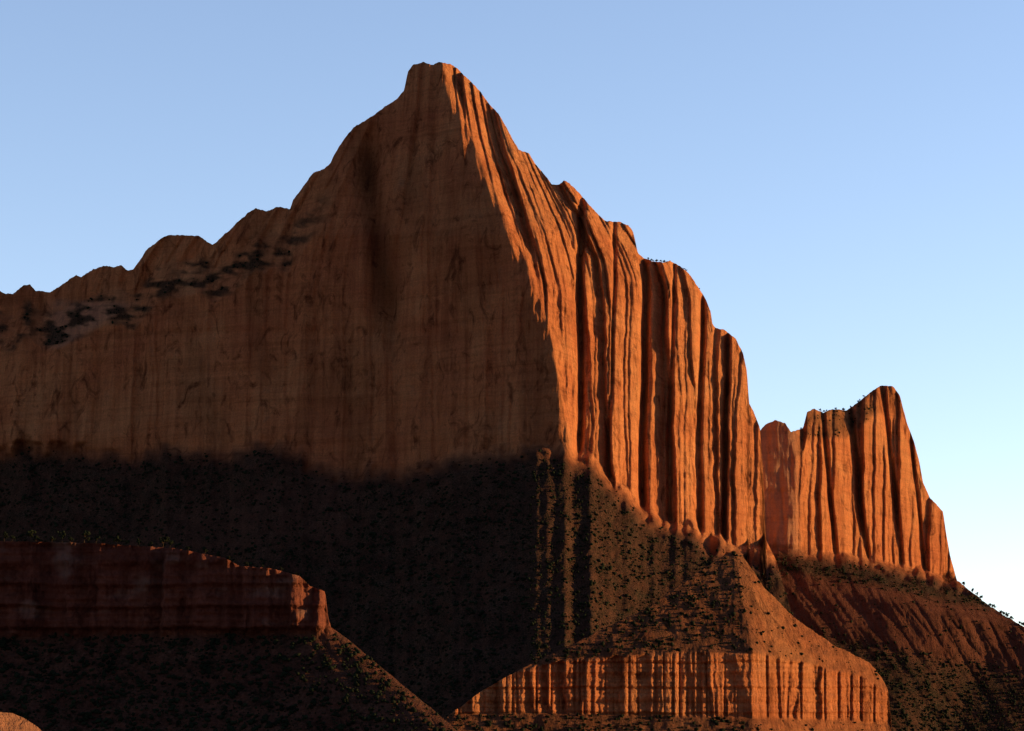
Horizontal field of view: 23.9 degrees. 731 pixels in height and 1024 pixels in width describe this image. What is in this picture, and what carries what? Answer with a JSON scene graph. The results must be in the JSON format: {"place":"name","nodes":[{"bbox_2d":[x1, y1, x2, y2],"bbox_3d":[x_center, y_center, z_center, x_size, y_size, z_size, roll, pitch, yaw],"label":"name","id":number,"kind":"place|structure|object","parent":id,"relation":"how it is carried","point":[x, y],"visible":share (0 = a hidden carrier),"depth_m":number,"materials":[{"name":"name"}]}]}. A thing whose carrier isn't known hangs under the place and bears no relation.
{"place":"outdoors","nodes":[
{"label":"outdoors","id":0,"kind":"place"},
{"bbox_2d":[0,541,455,730],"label":"mesa","id":1,"kind":"structure","parent":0,"point":[79,592],"depth_m":1095.41,"materials":[{"name":"stone"}]},
{"bbox_2d":[2,529,296,573],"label":"trees","id":2,"kind":"object","parent":1,"relation":"on","point":[63,534],"visible":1,"depth_m":1117.63,"materials":[{"name":"green plant"}]},
{"bbox_2d":[0,631,452,730],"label":"shrubs","id":3,"kind":"object","parent":1,"relation":"on","point":[204,666],"visible":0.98,"depth_m":1061.92,"materials":[{"name":"green plant"}]},
{"bbox_2d":[0,62,792,718],"bbox_3d":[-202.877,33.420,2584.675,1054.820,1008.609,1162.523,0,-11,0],"label":"mountain","id":4,"kind":"structure","parent":0,"point":[452,284],"depth_m":2679.85,"materials":[{"name":"stone"}]},
{"bbox_2d":[0,250,792,715],"bbox_3d":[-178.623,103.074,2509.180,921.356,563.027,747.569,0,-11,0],"label":"shrubs","id":5,"kind":"object","parent":4,"relation":"on","point":[430,574],"visible":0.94,"depth_m":2420.74,"materials":[{"name":"green plant"}]},
{"bbox_2d":[0,0,1023,626],"label":"sky","id":6,"kind":"structure","parent":0,"point":[839,183],"materials":[{"name":"blue"}]},
{"bbox_2d":[760,385,1023,730],"bbox_3d":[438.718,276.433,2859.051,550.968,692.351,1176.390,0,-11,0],"label":"rocky butte","id":7,"kind":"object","parent":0,"point":[856,493],"depth_m":2935.93,"materials":[{"name":"stone"}]},
{"bbox_2d":[776,404,1023,730],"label":"brush","id":8,"kind":"object","parent":7,"relation":"on","point":[881,674],"visible":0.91,"depth_m":2785.53,"materials":[{"name":"green plant"}]},
{"bbox_2d":[801,395,1023,625],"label":"ridge trees","id":9,"kind":"object","parent":7,"relation":"on","point":[1002,612],"visible":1,"depth_m":2952.17,"materials":[{"name":"green plant"}]},
{"label":"ground","id":10,"kind":"structure","parent":0,"visible":0},
{"bbox_2d":[0,712,40,730],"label":"knoll","id":11,"kind":"structure","parent":10,"relation":"on","point":[11,722],"depth_m":527.97,"materials":[{"name":"stone"}]},
{"bbox_2d":[444,552,891,730],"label":"rocky foothill","id":12,"kind":"structure","parent":10,"relation":"on","point":[759,683],"depth_m":1683.05,"materials":[{"name":"stone"}]},
{"bbox_2d":[451,551,880,730],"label":"brush","id":13,"kind":"object","parent":12,"relation":"on","point":[595,651],"visible":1,"depth_m":1682.30,"materials":[{"name":"green plant"}]}
]}

